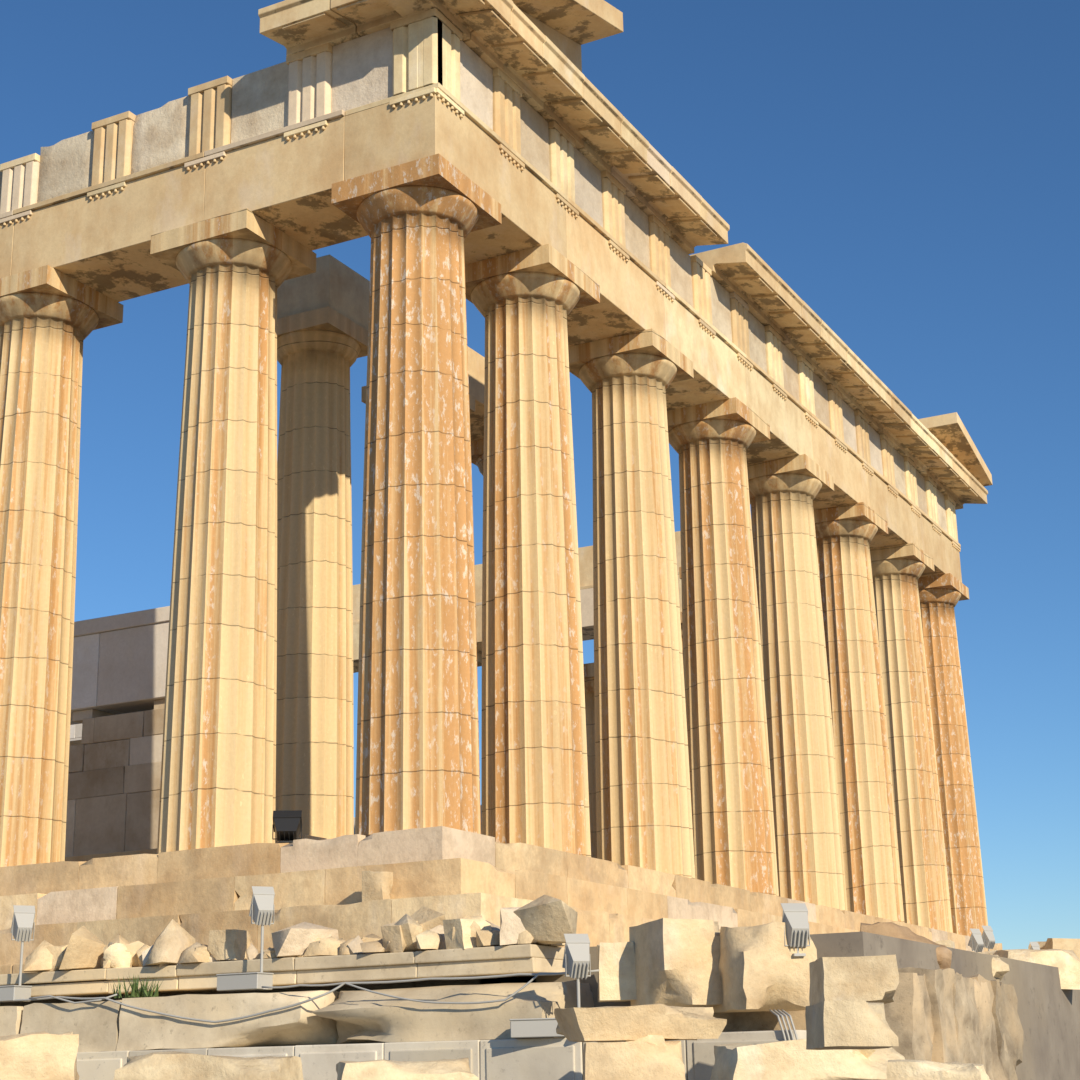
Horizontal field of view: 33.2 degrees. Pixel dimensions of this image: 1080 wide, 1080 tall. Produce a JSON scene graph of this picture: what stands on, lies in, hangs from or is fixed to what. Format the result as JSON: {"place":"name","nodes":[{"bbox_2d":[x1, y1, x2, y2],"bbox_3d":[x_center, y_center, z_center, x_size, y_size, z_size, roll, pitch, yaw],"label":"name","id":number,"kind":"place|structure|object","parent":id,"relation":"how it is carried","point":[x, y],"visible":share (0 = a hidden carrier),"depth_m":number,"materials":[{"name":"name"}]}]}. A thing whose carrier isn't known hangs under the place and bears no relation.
{"place":"outdoors","nodes":[
{"label":"outdoors","id":0,"kind":"place"},
{"bbox_2d":[0,932,1079,1079],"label":"terrace","id":1,"kind":"structure","parent":0,"point":[1048,1009],"depth_m":25.32,"materials":[{"name":"grey stone"}]},
{"bbox_2d":[0,945,564,973],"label":"euthynteria","id":2,"kind":"object","parent":1,"relation":"on","point":[10,969],"depth_m":26.20,"materials":[{"name":"stone"}]},
{"bbox_2d":[0,826,1001,964],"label":"stepped base","id":3,"kind":"object","parent":2,"relation":"on","point":[198,895],"visible":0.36,"depth_m":26.25,"materials":[{"name":"stone"}]},
{"bbox_2d":[0,265,123,866],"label":"column","id":4,"kind":"structure","parent":3,"relation":"on","point":[51,319],"depth_m":31.07,"materials":[{"name":"stone"}]},
{"bbox_2d":[150,208,315,853],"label":"column","id":5,"kind":"structure","parent":3,"relation":"on","point":[236,269],"depth_m":28.93,"materials":[{"name":"stone"}]},
{"bbox_2d":[272,810,301,842],"bbox_3d":[-3.729,4.235,26.711,0.434,0.484,0.367,0,-17,-4],"label":"floodlight","id":6,"kind":"object","parent":3,"relation":"on","point":[287,826],"visible":0.94,"depth_m":26.64,"materials":[{"name":"black metal"}]},
{"bbox_2d":[331,153,501,835],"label":"column","id":7,"kind":"structure","parent":3,"relation":"on","point":[417,756],"depth_m":27.25,"materials":[{"name":"stone"}]},
{"bbox_2d":[465,244,599,856],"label":"column","id":8,"kind":"structure","parent":3,"relation":"on","point":[534,764],"depth_m":30.41,"materials":[{"name":"stone"}]},
{"bbox_2d":[568,328,694,878],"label":"column","id":9,"kind":"structure","parent":3,"relation":"on","point":[643,808],"depth_m":34.08,"materials":[{"name":"stone"}]},
{"bbox_2d":[667,397,778,895],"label":"column","id":10,"kind":"structure","parent":3,"relation":"on","point":[730,787],"depth_m":37.75,"materials":[{"name":"stone"}]},
{"bbox_2d":[747,454,846,910],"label":"column","id":11,"kind":"structure","parent":3,"relation":"on","point":[783,492],"depth_m":41.41,"materials":[{"name":"stone"}]},
{"bbox_2d":[814,502,904,922],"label":"column","id":12,"kind":"structure","parent":3,"relation":"on","point":[845,534],"depth_m":45.04,"materials":[{"name":"stone"}]},
{"bbox_2d":[870,543,952,932],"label":"column","id":13,"kind":"structure","parent":3,"relation":"on","point":[898,571],"depth_m":48.69,"materials":[{"name":"stone"}]},
{"bbox_2d":[917,573,987,936],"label":"column","id":14,"kind":"structure","parent":3,"relation":"on","point":[941,596],"depth_m":51.82,"materials":[{"name":"stone"}]},
{"bbox_2d":[597,918,1079,1049],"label":"stone blocks","id":15,"kind":"object","parent":1,"relation":"on","point":[841,1001],"visible":0.73,"depth_m":19.31,"materials":[{"name":"beige stone"}]},
{"bbox_2d":[781,903,809,956],"bbox_3d":[2.743,4.159,19.331,0.289,0.564,0.252,3,-17,-14],"label":"floodlight","id":16,"kind":"object","parent":15,"relation":"attached to","point":[795,917],"visible":1,"depth_m":19.28,"materials":[{"name":"grey metal"}]},
{"bbox_2d":[713,967,1022,1079],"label":"rock","id":17,"kind":"object","parent":1,"relation":"on","point":[950,1015],"depth_m":20.31,"materials":[{"name":"beige stone"}]},
{"bbox_2d":[860,922,951,968],"bbox_3d":[4.398,5.238,22.979,1.298,0.698,1.423,1,-17,-8],"label":"brown boulder","id":18,"kind":"object","parent":17,"relation":"on","point":[943,952],"visible":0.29,"depth_m":22.43,"materials":[{"name":"beige stone"}]},
{"bbox_2d":[968,928,983,952],"bbox_3d":[9.208,8.840,38.036,0.289,1.325,0.252,10,-20,-34],"label":"floodlight","id":19,"kind":"object","parent":1,"relation":"on","point":[975,943],"visible":0.75,"depth_m":38.08,"materials":[{"name":"grey metal"}]},
{"bbox_2d":[982,926,994,950],"bbox_3d":[9.674,9.024,38.899,0.289,1.445,0.252,10,-20,-34],"label":"floodlight","id":20,"kind":"object","parent":1,"relation":"on","point":[988,938],"visible":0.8,"depth_m":38.95,"materials":[{"name":"grey metal"}]},
{"bbox_2d":[1030,942,1039,949],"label":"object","id":21,"kind":"object","parent":1,"relation":"on","point":[1035,946],"visible":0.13,"depth_m":42.65,"materials":[{"name":"grey"}]},
{"bbox_2d":[0,0,1079,949],"label":"sky","id":22,"kind":"structure","parent":0,"point":[909,170],"materials":[{"name":"blue"}]},
{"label":"floor","id":23,"kind":"structure","parent":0},
{"bbox_2d":[65,606,480,856],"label":"wall","id":24,"kind":"structure","parent":23,"relation":"on","point":[117,714],"depth_m":34.31,"materials":[{"name":"stone"}]},
{"bbox_2d":[65,254,484,861],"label":"pronaos blocks","id":25,"kind":"structure","parent":23,"relation":"on","point":[335,284],"depth_m":35.00,"materials":[{"name":"stone"}]},
{"bbox_2d":[275,306,367,838],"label":"column","id":26,"kind":"structure","parent":25,"relation":"on","point":[320,351],"depth_m":33.46,"materials":[{"name":"stone"}]},
{"bbox_2d":[361,386,474,412],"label":"column","id":27,"kind":"structure","parent":25,"relation":"on","point":[471,402],"depth_m":38.79,"materials":[{"name":"stone"}]},
{"bbox_2d":[471,439,483,474],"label":"column","id":28,"kind":"structure","parent":25,"relation":"on","point":[477,452],"depth_m":41.68,"materials":[{"name":"stone"}]},
{"bbox_2d":[583,663,596,857],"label":"column","id":29,"kind":"structure","parent":23,"relation":"on","point":[589,698],"depth_m":43.33,"materials":[{"name":"stone"}]},
{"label":"stepped temple platform","id":30,"kind":"object","parent":23,"relation":"on","visible":0},
{"bbox_2d":[477,651,481,666],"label":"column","id":31,"kind":"structure","parent":30,"relation":"on","point":[479,658],"depth_m":61.19,"materials":[{"name":"stone"}]},
{"bbox_2d":[0,0,992,672],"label":"entablature","id":32,"kind":"structure","parent":31,"relation":"on","point":[524,122],"depth_m":32.13,"materials":[{"name":"stone"}]},
{"bbox_2d":[680,612,682,652],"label":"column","id":33,"kind":"structure","parent":30,"relation":"on","point":[681,630],"depth_m":56.48,"materials":[{"name":"stone"}]},
{"bbox_3d":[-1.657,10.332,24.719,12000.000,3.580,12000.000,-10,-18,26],"label":"ground","id":34,"kind":"structure","parent":0,"visible":0},
{"bbox_2d":[0,944,805,1079],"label":"stone ledge","id":35,"kind":"object","parent":34,"relation":"on","point":[558,1058],"visible":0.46,"depth_m":21.39,"materials":[{"name":"stone"}]},
{"bbox_2d":[0,985,31,1002],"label":"junction box","id":36,"kind":"object","parent":35,"relation":"on","point":[9,993],"visible":0.94,"depth_m":23.90,"materials":[{"name":"grey"}]},
{"bbox_2d":[11,905,34,984],"bbox_3d":[-6.901,5.500,24.116,0.289,1.251,0.253,7,-19,-27],"label":"floodlight","id":37,"kind":"object","parent":36,"relation":"on","point":[23,922],"visible":0.99,"depth_m":24.16,"materials":[{"name":"grey metal"}]},
{"bbox_2d":[111,974,162,997],"bbox_3d":[-5.176,5.692,23.133,0.811,0.296,0.558,-10,-18,26],"label":"weed","id":38,"kind":"object","parent":35,"relation":"on","point":[135,991],"visible":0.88,"depth_m":23.07,"materials":[{"name":"green plant"}]},
{"bbox_2d":[216,972,273,991],"bbox_3d":[-3.644,5.455,22.342,0.640,0.200,0.340,-10,-18,26],"label":"junction box","id":39,"kind":"object","parent":35,"relation":"on","point":[248,981],"visible":1,"depth_m":22.21,"materials":[{"name":"grey"}]},
{"bbox_2d":[249,886,274,989],"bbox_3d":[-3.428,4.911,22.370,0.289,1.251,0.253,7,-19,-27],"label":"floodlight","id":40,"kind":"object","parent":39,"relation":"on","point":[261,912],"visible":0.98,"depth_m":22.41,"materials":[{"name":"grey metal"}]},
{"bbox_2d":[0,981,593,1051],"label":"stone blocks","id":41,"kind":"structure","parent":35,"relation":"attached to","point":[348,1017],"depth_m":21.92,"materials":[{"name":"beige stone"}]},
{"bbox_2d":[24,871,577,971],"bbox_3d":[-2.994,4.879,23.511,8.364,1.251,2.252,-10,-18,26],"label":"rubble","id":42,"kind":"object","parent":35,"relation":"on","point":[545,920],"visible":0.81,"depth_m":22.49,"materials":[{"name":"stone"}]},
{"bbox_2d":[14,969,797,1040],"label":"cables","id":43,"kind":"object","parent":35,"relation":"attached to","point":[341,984],"visible":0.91,"depth_m":21.25,"materials":[{"name":"grey plastic"}]},
{"bbox_2d":[509,1018,564,1037],"bbox_3d":[0.009,5.371,19.918,0.640,0.200,0.340,-4,-17,10],"label":"junction box","id":44,"kind":"object","parent":35,"relation":"on","point":[535,1028],"visible":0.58,"depth_m":19.78,"materials":[{"name":"grey plastic"}]},
{"bbox_2d":[562,934,590,1007],"bbox_3d":[0.422,4.853,19.769,0.289,1.091,0.253,4,-17,-18],"label":"floodlight","id":45,"kind":"object","parent":35,"relation":"on","point":[576,964],"visible":0.9,"depth_m":19.79,"materials":[{"name":"grey metal"}]},
{"bbox_2d":[0,1031,990,1079],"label":"rocks","id":46,"kind":"object","parent":34,"relation":"on","point":[43,1055],"visible":0.96,"depth_m":17.26,"materials":[{"name":"stone"}]},
{"bbox_2d":[554,1003,726,1041],"bbox_3d":[0.954,4.818,18.053,1.587,0.348,1.388,2,-17,-11],"label":"flat stone","id":47,"kind":"object","parent":46,"relation":"on","point":[616,1024],"visible":0.98,"depth_m":17.45,"materials":[{"name":"stone"}]}
]}

